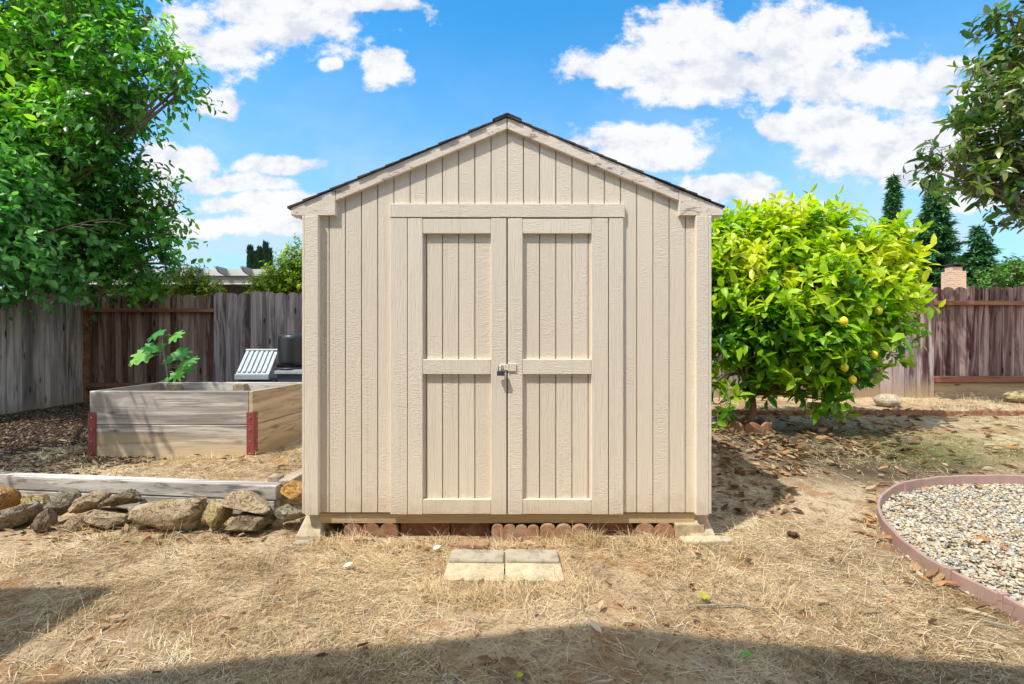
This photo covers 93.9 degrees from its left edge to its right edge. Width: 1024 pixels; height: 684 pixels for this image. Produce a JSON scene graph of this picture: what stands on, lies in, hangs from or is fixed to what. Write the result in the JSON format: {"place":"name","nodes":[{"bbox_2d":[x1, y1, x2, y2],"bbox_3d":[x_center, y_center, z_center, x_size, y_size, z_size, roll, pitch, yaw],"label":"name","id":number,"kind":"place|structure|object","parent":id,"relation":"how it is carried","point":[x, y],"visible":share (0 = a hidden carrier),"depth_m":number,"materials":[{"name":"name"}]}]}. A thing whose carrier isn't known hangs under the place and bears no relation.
{"place":"outdoors","nodes":[
{"label":"outdoors","id":0,"kind":"place"},
{"bbox_2d":[0,392,1023,683],"bbox_3d":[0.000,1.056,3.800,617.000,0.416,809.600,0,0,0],"label":"ground","id":1,"kind":"structure","parent":0,"point":[806,503],"depth_m":2.27,"materials":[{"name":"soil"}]},
{"bbox_2d":[0,485,21,509],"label":"rock","id":2,"kind":"object","parent":1,"relation":"on","point":[10,497],"visible":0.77,"depth_m":3.29,"materials":[{"name":"orange stone"}]},
{"bbox_2d":[0,500,43,529],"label":"rock","id":3,"kind":"object","parent":1,"relation":"on","point":[16,516],"visible":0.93,"depth_m":3.09,"materials":[{"name":"grey stone"}]},
{"bbox_2d":[20,494,49,505],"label":"rock","id":4,"kind":"object","parent":1,"relation":"on","point":[44,499],"visible":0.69,"depth_m":3.28,"materials":[{"name":"yellow stone"}]},
{"bbox_2d":[0,297,84,413],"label":"side fence","id":5,"kind":"object","parent":1,"relation":"on","point":[41,364],"visible":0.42,"depth_m":6.96,"materials":[{"name":"grey wood"}]},
{"bbox_2d":[31,507,57,533],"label":"rock","id":6,"kind":"object","parent":1,"relation":"on","point":[47,519],"visible":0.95,"depth_m":3.04,"materials":[{"name":"brown stone"}]},
{"bbox_2d":[43,489,81,515],"bbox_3d":[-3.026,1.084,3.219,0.191,0.173,0.146,0,0,-44],"label":"rock","id":7,"kind":"object","parent":1,"relation":"on","point":[60,503],"visible":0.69,"depth_m":3.19,"materials":[{"name":"grey stone"}]},
{"bbox_2d":[63,511,92,532],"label":"rock","id":8,"kind":"object","parent":1,"relation":"on","point":[71,524],"visible":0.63,"depth_m":3.06,"materials":[{"name":"beige stone"}]},
{"bbox_2d":[0,136,161,321],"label":"hazel bush","id":9,"kind":"object","parent":1,"relation":"on","point":[31,238],"visible":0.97,"depth_m":6.24,"materials":[{"name":"green plant"}]},
{"bbox_2d":[0,402,166,474],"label":"bark mulch","id":10,"kind":"object","parent":1,"relation":"on","point":[78,418],"visible":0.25,"depth_m":4.94,"materials":[{"name":"brown wood"}]},
{"bbox_2d":[68,490,112,513],"bbox_3d":[-2.827,1.070,3.210,0.228,0.152,0.200,0,0,0],"label":"rock","id":11,"kind":"object","parent":1,"relation":"on","point":[89,501],"visible":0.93,"depth_m":3.15,"materials":[{"name":"beige stone"}]},
{"bbox_2d":[84,509,127,528],"bbox_3d":[-2.625,1.154,3.092,0.243,0.120,0.188,0,0,21],"label":"rock","id":12,"kind":"object","parent":1,"relation":"on","point":[104,518],"visible":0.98,"depth_m":3.04,"materials":[{"name":"beige stone"}]},
{"bbox_2d":[97,488,144,507],"bbox_3d":[-2.607,1.044,3.192,0.248,0.126,0.194,0,0,-36],"label":"rock","id":13,"kind":"object","parent":12,"relation":"on","point":[130,496],"visible":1,"depth_m":3.14,"materials":[{"name":"brown stone"}]},
{"bbox_2d":[0,0,227,331],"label":"broadleaf tree","id":14,"kind":"object","parent":1,"relation":"on","point":[65,84],"visible":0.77,"depth_m":6.51,"materials":[{"name":"green plant"}]},
{"bbox_2d":[19,490,280,513],"bbox_3d":[-3.045,1.119,3.424,2.931,0.102,0.088,0,0,7],"label":"landscape timber","id":15,"kind":"object","parent":1,"relation":"on","point":[274,505],"visible":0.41,"depth_m":3.32,"materials":[{"name":"grey wood"}]},
{"bbox_2d":[0,472,282,499],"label":"landscape timber","id":16,"kind":"object","parent":15,"relation":"on","point":[147,486],"visible":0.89,"depth_m":3.33,"materials":[{"name":"grey wood"}]},
{"bbox_2d":[19,266,285,309],"bbox_3d":[-10.526,-0.359,13.265,10.149,2.958,3.470,0,0,0],"label":"patio cover","id":17,"kind":"object","parent":1,"relation":"on","point":[230,278],"visible":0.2,"depth_m":12.02,"materials":[{"name":"paint"}]},
{"bbox_2d":[127,497,207,529],"bbox_3d":[-2.244,1.099,3.100,0.527,0.194,0.240,0,0,0],"label":"rock","id":18,"kind":"object","parent":1,"relation":"on","point":[168,514],"visible":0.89,"depth_m":3.02,"materials":[{"name":"beige stone"}]},
{"bbox_2d":[107,260,227,297],"bbox_3d":[-6.282,-0.233,8.620,2.214,2.511,0.957,0,0,0],"label":"orange tipped shrub","id":19,"kind":"object","parent":1,"relation":"on","point":[200,286],"visible":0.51,"depth_m":8.54,"materials":[{"name":"green plant"}]},
{"bbox_2d":[168,524,204,538],"bbox_3d":[-2.068,1.197,3.021,0.066,0.028,0.243,0,0,18],"label":"twig","id":20,"kind":"object","parent":1,"relation":"on","point":[197,526],"visible":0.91,"depth_m":3.05,"materials":[{"name":"brown wood"}]},
{"bbox_2d":[83,291,301,401],"bbox_3d":[-3.590,0.108,7.712,6.772,1.925,0.123,0,0,0],"label":"back fence","id":21,"kind":"object","parent":1,"relation":"on","point":[222,333],"visible":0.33,"depth_m":7.74,"materials":[{"name":"brown wood"}]},
{"bbox_2d":[88,382,301,457],"bbox_3d":[-2.998,0.732,4.694,1.667,0.596,0.973,0,0,0],"label":"raised bed","id":22,"kind":"object","parent":1,"relation":"on","point":[186,419],"visible":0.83,"depth_m":4.22,"materials":[{"name":"grey wood"}]},
{"bbox_2d":[128,329,199,381],"bbox_3d":[-3.854,0.432,5.346,0.760,1.150,0.343,0,0,-6],"label":"fig sapling","id":23,"kind":"object","parent":22,"relation":"in","point":[146,354],"visible":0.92,"depth_m":5.29,"materials":[{"name":"green plant"}]},
{"bbox_2d":[224,511,274,531],"bbox_3d":[-1.675,1.153,3.070,0.281,0.140,0.200,0,0,0],"label":"rock","id":24,"kind":"object","parent":1,"relation":"on","point":[246,522],"visible":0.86,"depth_m":3.00,"materials":[{"name":"brown stone"}]},
{"bbox_2d":[222,490,269,514],"bbox_3d":[-1.698,1.043,3.100,0.300,0.142,0.200,0,0,0],"label":"rock","id":25,"kind":"object","parent":24,"relation":"on","point":[249,501],"visible":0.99,"depth_m":3.05,"materials":[{"name":"beige stone"}]},
{"bbox_2d":[246,244,253,268],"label":"cypress tree","id":26,"kind":"object","parent":1,"relation":"on","point":[249,259],"visible":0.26,"depth_m":59.71,"materials":[{"name":"green plant"}]},
{"bbox_2d":[252,249,257,268],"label":"cypress tree","id":27,"kind":"object","parent":1,"relation":"on","point":[254,265],"visible":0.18,"depth_m":59.72,"materials":[{"name":"green plant"}]},
{"bbox_2d":[234,349,277,381],"bbox_3d":[-3.006,0.543,5.950,0.688,0.912,0.439,0,0,0],"label":"lounge chair","id":28,"kind":"object","parent":1,"relation":"on","point":[256,365],"visible":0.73,"depth_m":5.83,"materials":[{"name":"grey plastic"}]},
{"bbox_2d":[255,245,261,268],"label":"cypress tree","id":29,"kind":"object","parent":1,"relation":"on","point":[258,256],"visible":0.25,"depth_m":59.72,"materials":[{"name":"green plant"}]},
{"bbox_2d":[261,240,268,267],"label":"cypress tree","id":30,"kind":"object","parent":1,"relation":"on","point":[265,245],"visible":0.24,"depth_m":59.68,"materials":[{"name":"green plant"}]},
{"bbox_2d":[266,247,273,265],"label":"cypress tree","id":31,"kind":"object","parent":1,"relation":"on","point":[269,255],"visible":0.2,"depth_m":59.73,"materials":[{"name":"green plant"}]},
{"bbox_2d":[239,233,301,295],"bbox_3d":[-4.030,-0.517,9.023,2.184,3.084,1.354,0,0,0],"label":"citrus bush","id":32,"kind":"object","parent":1,"relation":"on","point":[288,277],"visible":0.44,"depth_m":8.77,"materials":[{"name":"green plant"}]},
{"bbox_2d":[268,474,283,481],"bbox_3d":[-1.650,0.990,3.345,0.080,0.120,0.080,0,0,0],"label":"timber block","id":33,"kind":"object","parent":1,"relation":"on","point":[274,477],"depth_m":3.31,"materials":[{"name":"beige wood"}]},
{"bbox_2d":[274,369,301,381],"bbox_3d":[-2.626,0.665,5.940,0.416,0.668,0.500,0,0,0],"label":"storage bin","id":34,"kind":"object","parent":1,"relation":"on","point":[292,375],"visible":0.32,"depth_m":5.71,"materials":[{"name":"grey plastic"}]},
{"bbox_2d":[272,334,301,369],"bbox_3d":[-2.712,0.118,5.950,0.497,0.425,0.497,0,0,0],"label":"plastic tub","id":35,"kind":"object","parent":34,"relation":"on","point":[289,351],"visible":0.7,"depth_m":5.78,"materials":[{"name":"black plastic"}]},
{"bbox_2d":[274,503,305,522],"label":"rock","id":36,"kind":"object","parent":1,"relation":"on","point":[288,512],"visible":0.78,"depth_m":3.06,"materials":[{"name":"grey stone"}]},
{"bbox_2d":[280,480,301,501],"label":"rock","id":37,"kind":"object","parent":36,"relation":"on","point":[291,490],"visible":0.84,"depth_m":3.10,"materials":[{"name":"orange stone"}]},
{"bbox_2d":[279,468,301,486],"bbox_3d":[-1.528,0.998,4.135,0.090,0.105,1.731,0,0,2],"label":"landscape timber","id":38,"kind":"object","parent":1,"relation":"on","point":[296,475],"visible":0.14,"depth_m":3.36,"materials":[{"name":"beige wood"}]},
{"bbox_2d":[293,540,315,545],"bbox_3d":[-1.260,1.229,2.902,0.127,0.042,0.055,0,0,0],"label":"pad","id":39,"kind":"object","parent":1,"relation":"on","point":[301,543],"visible":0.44,"depth_m":2.88,"materials":[{"name":"concrete"}]},
{"bbox_2d":[296,512,335,539],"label":"pier block","id":40,"kind":"structure","parent":1,"relation":"on","point":[312,525],"depth_m":2.98,"materials":[{"name":"concrete"}]},
{"bbox_2d":[344,523,398,538],"bbox_3d":[-0.882,1.211,3.006,0.339,0.162,0.045,-1,1,2],"label":"scalloped edger","id":41,"kind":"object","parent":1,"relation":"on","point":[378,529],"visible":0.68,"depth_m":2.98,"materials":[{"name":"concrete"}]},
{"bbox_2d":[400,523,449,535],"bbox_3d":[-0.552,1.220,3.019,0.310,0.166,0.100,0,-4,0],"label":"ledge brick","id":42,"kind":"object","parent":1,"relation":"on","point":[419,529],"visible":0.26,"depth_m":3.02,"materials":[{"name":"brick"}]},
{"bbox_2d":[451,523,489,537],"bbox_3d":[-0.264,1.218,3.023,0.248,0.157,0.100,0,-4,0],"label":"ledge brick","id":43,"kind":"object","parent":1,"relation":"on","point":[482,530],"visible":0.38,"depth_m":3.02,"materials":[{"name":"brick"}]},
{"bbox_2d":[457,541,489,549],"bbox_3d":[-0.230,1.219,2.845,0.196,0.050,0.060,1,1,2],"label":"brick fragment","id":44,"kind":"object","parent":1,"relation":"on","point":[477,546],"visible":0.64,"depth_m":2.82,"materials":[{"name":"brick"}]},
{"bbox_2d":[443,549,504,586],"bbox_3d":[-0.194,1.216,2.564,0.306,0.080,0.357,0,0,1],"label":"stepping paver","id":45,"kind":"object","parent":1,"relation":"on","point":[465,560],"visible":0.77,"depth_m":2.54,"materials":[{"name":"concrete"}]},
{"bbox_2d":[287,113,724,522],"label":"garden shed","id":46,"kind":"structure","parent":1,"relation":"on","point":[565,283],"depth_m":2.97,"materials":[{"name":"beige paint"}]},
{"bbox_2d":[408,218,506,513],"bbox_3d":[-0.338,0.151,2.974,0.609,1.829,0.049,0,0,0],"label":"door","id":47,"kind":"structure","parent":46,"relation":"in","point":[457,268],"depth_m":2.97,"materials":[{"name":"beige paint"}]},
{"bbox_2d":[497,365,504,375],"bbox_3d":[-0.068,0.173,2.919,0.047,0.066,0.022,0,0,0],"label":"padlock","id":48,"kind":"object","parent":46,"relation":"hanging from","point":[500,373],"visible":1,"depth_m":2.91,"materials":[{"name":"metal"}]},
{"bbox_2d":[508,218,607,513],"bbox_3d":[0.284,0.151,2.974,0.619,1.829,0.049,0,0,0],"label":"door","id":49,"kind":"structure","parent":46,"relation":"in","point":[558,268],"depth_m":2.97,"materials":[{"name":"beige paint"}]},
{"bbox_2d":[0,403,1023,681],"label":"leaf litter","id":50,"kind":"object","parent":1,"relation":"on","point":[726,457],"visible":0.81,"depth_m":3.90,"materials":[{"name":"brown plant"}]},
{"bbox_2d":[200,499,233,530],"bbox_3d":[-1.912,1.101,3.070,0.193,0.193,0.170,0,0,0],"label":"rock","id":51,"kind":"object","parent":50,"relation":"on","point":[215,514],"visible":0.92,"depth_m":3.03,"materials":[{"name":"yellow stone"}]},
{"bbox_2d":[491,523,538,540],"bbox_3d":[0.021,1.224,2.963,0.295,0.183,0.045,1,-5,2],"label":"scalloped edger","id":52,"kind":"object","parent":1,"relation":"on","point":[511,528],"visible":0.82,"depth_m":2.94,"materials":[{"name":"concrete"}]},
{"bbox_2d":[505,549,563,584],"bbox_3d":[0.113,1.216,2.563,0.298,0.080,0.358,1,1,-1],"label":"stepping paver","id":53,"kind":"object","parent":1,"relation":"on","point":[538,562],"visible":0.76,"depth_m":2.55,"materials":[{"name":"concrete"}]},
{"bbox_2d":[540,522,587,539],"bbox_3d":[0.321,1.217,2.959,0.295,0.178,0.045,1,-1,2],"label":"scalloped edger","id":54,"kind":"object","parent":1,"relation":"on","point":[554,530],"visible":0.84,"depth_m":2.94,"materials":[{"name":"concrete"}]},
{"bbox_2d":[589,619,601,632],"bbox_3d":[0.344,1.173,1.976,0.027,0.028,0.073,0,0,-42],"label":"fallen leaf","id":55,"kind":"object","parent":1,"relation":"on","point":[596,626],"visible":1,"depth_m":1.98,"materials":[{"name":"plant"}]},
{"bbox_2d":[586,523,632,537],"bbox_3d":[0.620,1.213,3.023,0.288,0.149,0.100,1,-4,0],"label":"ledge brick","id":56,"kind":"object","parent":1,"relation":"on","point":[612,529],"visible":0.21,"depth_m":3.03,"materials":[{"name":"ceramic"}]},
{"bbox_2d":[635,523,673,537],"bbox_3d":[0.893,1.205,2.995,0.233,0.149,0.045,-1,-4,2],"label":"scalloped edger","id":57,"kind":"object","parent":1,"relation":"on","point":[663,528],"visible":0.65,"depth_m":2.98,"materials":[{"name":"concrete"}]},
{"bbox_2d":[671,523,703,538],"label":"concrete block","id":58,"kind":"structure","parent":1,"relation":"on","point":[681,528],"depth_m":2.96,"materials":[{"name":"beige concrete"}]},
{"bbox_2d":[689,513,714,535],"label":"pier block","id":59,"kind":"structure","parent":1,"relation":"on","point":[704,520],"depth_m":2.98,"materials":[{"name":"concrete"}]},
{"bbox_2d":[699,591,708,598],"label":"fallen leaf","id":60,"kind":"object","parent":1,"relation":"on","point":[704,595],"visible":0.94,"depth_m":2.23,"materials":[{"name":"yellow plant"}]},
{"bbox_2d":[679,535,733,545],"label":"concrete slab","id":61,"kind":"structure","parent":1,"relation":"on","point":[718,539],"depth_m":2.88,"materials":[{"name":"beige concrete"}]},
{"bbox_2d":[711,408,734,413],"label":"border edger","id":62,"kind":"object","parent":1,"relation":"on","point":[715,410],"visible":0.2,"depth_m":6.37,"materials":[{"name":"ceramic"}]},
{"bbox_2d":[696,603,755,608],"bbox_3d":[0.974,1.203,2.182,0.266,0.012,0.033,0,0,4],"label":"twig","id":63,"kind":"object","parent":1,"relation":"on","point":[702,605],"visible":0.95,"depth_m":2.18,"materials":[{"name":"beige wood"}]},
{"bbox_2d":[735,409,757,414],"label":"border edger","id":64,"kind":"object","parent":1,"relation":"on","point":[741,412],"visible":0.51,"depth_m":6.36,"materials":[{"name":"ceramic"}]},
{"bbox_2d":[740,651,752,656],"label":"fallen leaf","id":65,"kind":"object","parent":1,"relation":"on","point":[747,653],"visible":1,"depth_m":1.83,"materials":[{"name":"green plant"}]},
{"bbox_2d":[722,416,771,433],"bbox_3d":[2.727,0.975,5.569,0.530,0.160,0.530,0,0,0],"label":"terracotta ring","id":66,"kind":"object","parent":1,"relation":"on","point":[759,425],"visible":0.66,"depth_m":5.37,"materials":[{"name":"ceramic"}]},
{"bbox_2d":[757,410,780,415],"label":"border edger","id":67,"kind":"object","parent":1,"relation":"on","point":[768,413],"visible":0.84,"depth_m":6.34,"materials":[{"name":"ceramic"}]},
{"bbox_2d":[781,410,804,415],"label":"border edger","id":68,"kind":"object","parent":1,"relation":"on","point":[792,412],"visible":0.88,"depth_m":6.33,"materials":[{"name":"ceramic"}]},
{"bbox_2d":[787,530,799,539],"bbox_3d":[1.744,1.200,2.963,0.072,0.043,0.073,0,0,0],"label":"pine cone","id":69,"kind":"object","parent":1,"relation":"on","point":[794,535],"visible":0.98,"depth_m":2.95,"materials":[{"name":"brown plant"}]},
{"bbox_2d":[804,409,816,414],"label":"border edger","id":70,"kind":"object","parent":1,"relation":"on","point":[808,410],"visible":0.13,"depth_m":6.33,"materials":[{"name":"ceramic"}]},
{"bbox_2d":[807,402,820,407],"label":"stone","id":71,"kind":"object","parent":1,"relation":"on","point":[812,403],"visible":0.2,"depth_m":6.72,"materials":[{"name":"grey stone"}]},
{"bbox_2d":[816,598,828,601],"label":"fallen leaf","id":72,"kind":"object","parent":1,"relation":"on","point":[821,600],"visible":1,"depth_m":2.21,"materials":[{"name":"beige plant"}]},
{"bbox_2d":[711,182,945,432],"bbox_3d":[3.398,-0.382,5.448,3.037,2.927,1.633,0,0,0],"label":"lemon tree","id":73,"kind":"object","parent":1,"relation":"on","point":[831,308],"visible":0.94,"depth_m":5.25,"materials":[{"name":"green plant"}]},
{"bbox_2d":[837,663,851,669],"bbox_3d":[1.222,1.195,1.761,0.020,0.012,0.056,0,0,-30],"label":"fallen leaf","id":74,"kind":"object","parent":1,"relation":"on","point":[844,665],"visible":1,"depth_m":1.76,"materials":[{"name":"brown plant"}]},
{"bbox_2d":[852,409,874,415],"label":"border edger","id":75,"kind":"object","parent":1,"relation":"on","point":[864,412],"visible":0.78,"depth_m":6.30,"materials":[{"name":"ceramic"}]},
{"bbox_2d":[711,286,1023,397],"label":"back fence","id":76,"kind":"object","parent":1,"relation":"on","point":[974,345],"visible":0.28,"depth_m":7.75,"materials":[{"name":"brown wood"}]},
{"bbox_2d":[875,410,898,415],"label":"border edger","id":77,"kind":"object","parent":1,"relation":"on","point":[888,412],"visible":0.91,"depth_m":6.30,"materials":[{"name":"ceramic"}]},
{"bbox_2d":[873,394,901,406],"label":"boulder","id":78,"kind":"object","parent":1,"relation":"on","point":[888,400],"visible":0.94,"depth_m":6.86,"materials":[{"name":"beige stone"}]},
{"bbox_2d":[878,172,907,240],"bbox_3d":[21.624,-4.291,26.993,3.068,10.626,3.232,0,0,0],"label":"conifer tree","id":79,"kind":"object","parent":1,"relation":"on","point":[892,203],"visible":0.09,"depth_m":26.87,"materials":[{"name":"green plant"}]},
{"bbox_2d":[898,409,922,415],"bbox_3d":[5.255,0.947,6.313,0.296,0.108,0.050,-2,-8,3],"label":"border edger","id":80,"kind":"object","parent":1,"relation":"on","point":[918,412],"visible":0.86,"depth_m":6.29,"materials":[{"name":"ceramic"}]},
{"bbox_2d":[805,402,1023,475],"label":"green grass","id":81,"kind":"structure","parent":1,"relation":"on","point":[939,447],"depth_m":4.74,"materials":[{"name":"green plant"}]},
{"bbox_2d":[922,410,946,416],"bbox_3d":[5.560,0.952,6.303,0.296,0.108,0.050,0,3,2],"label":"border edger","id":82,"kind":"object","parent":1,"relation":"on","point":[942,413],"visible":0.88,"depth_m":6.28,"materials":[{"name":"ceramic"}]},
{"bbox_2d":[908,179,976,287],"bbox_3d":[22.015,-3.780,24.948,5.211,9.605,5.658,0,0,0],"label":"conifer tree","id":83,"kind":"object","parent":1,"relation":"on","point":[946,246],"visible":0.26,"depth_m":24.48,"materials":[{"name":"green plant"}]},
{"bbox_2d":[877,474,1023,625],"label":"garden edging","id":84,"kind":"object","parent":1,"relation":"on","point":[988,595],"visible":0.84,"depth_m":2.73,"materials":[{"name":"plastic"}]},
{"bbox_2d":[941,263,965,288],"bbox_3d":[16.817,-0.919,18.200,0.592,4.077,0.440,0,0,0],"label":"brick chimney","id":85,"kind":"object","parent":1,"relation":"on","point":[953,275],"visible":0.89,"depth_m":18.00,"materials":[{"name":"brick"}]},
{"bbox_2d":[946,410,970,416],"bbox_3d":[5.865,0.960,6.294,0.296,0.108,0.050,0,1,2],"label":"border edger","id":86,"kind":"object","parent":1,"relation":"on","point":[951,413],"visible":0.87,"depth_m":6.27,"materials":[{"name":"ceramic"}]},
{"bbox_2d":[903,0,1023,236],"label":"magnolia tree","id":87,"kind":"object","parent":1,"relation":"on","point":[1000,159],"visible":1,"depth_m":6.48,"materials":[{"name":"green plant"}]},
{"bbox_2d":[957,607,997,618],"bbox_3d":[2.073,1.207,2.127,0.162,0.026,0.020,0,0,21],"label":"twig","id":88,"kind":"object","parent":1,"relation":"on","point":[972,610],"visible":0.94,"depth_m":2.13,"materials":[{"name":"beige wood"}]},
{"bbox_2d":[969,409,994,415],"bbox_3d":[6.170,0.948,6.285,0.296,0.108,0.050,1,5,3],"label":"border edger","id":89,"kind":"object","parent":1,"relation":"on","point":[982,412],"visible":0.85,"depth_m":6.26,"materials":[{"name":"ceramic"}]},
{"bbox_2d":[960,222,1010,286],"bbox_3d":[23.436,-2.483,24.197,4.425,7.013,3.911,0,0,0],"label":"conifer tree","id":90,"kind":"object","parent":1,"relation":"on","point":[983,250],"visible":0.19,"depth_m":23.70,"materials":[{"name":"green plant"}]},
{"bbox_2d":[966,253,1023,289],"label":"leafy tree","id":91,"kind":"object","parent":1,"relation":"on","point":[1002,278],"visible":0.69,"depth_m":19.86,"materials":[{"name":"green plant"}]},
{"bbox_2d":[983,619,1016,628],"bbox_3d":[2.078,1.203,2.035,0.104,0.013,0.011,0,0,37],"label":"twig","id":92,"kind":"object","parent":1,"relation":"on","point":[992,622],"visible":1,"depth_m":2.04,"materials":[{"name":"beige wood"}]},
{"bbox_2d":[994,410,1017,415],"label":"border edger","id":93,"kind":"object","parent":1,"relation":"on","point":[1003,413],"visible":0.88,"depth_m":6.25,"materials":[{"name":"ceramic"}]},
{"bbox_2d":[1003,390,1023,402],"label":"boulder","id":94,"kind":"object","parent":1,"relation":"on","point":[1015,396],"visible":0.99,"depth_m":7.18,"materials":[{"name":"yellow stone"}]},
{"bbox_2d":[0,0,1023,295],"label":"sky","id":95,"kind":"structure","parent":0,"point":[721,101],"materials":[{"name":"blue"}]},
{"bbox_2d":[875,483,1023,623],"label":"gravel","id":96,"kind":"structure","parent":0,"point":[992,522],"depth_m":3.12,"materials":[{"name":"beige gravel"}]}
]}

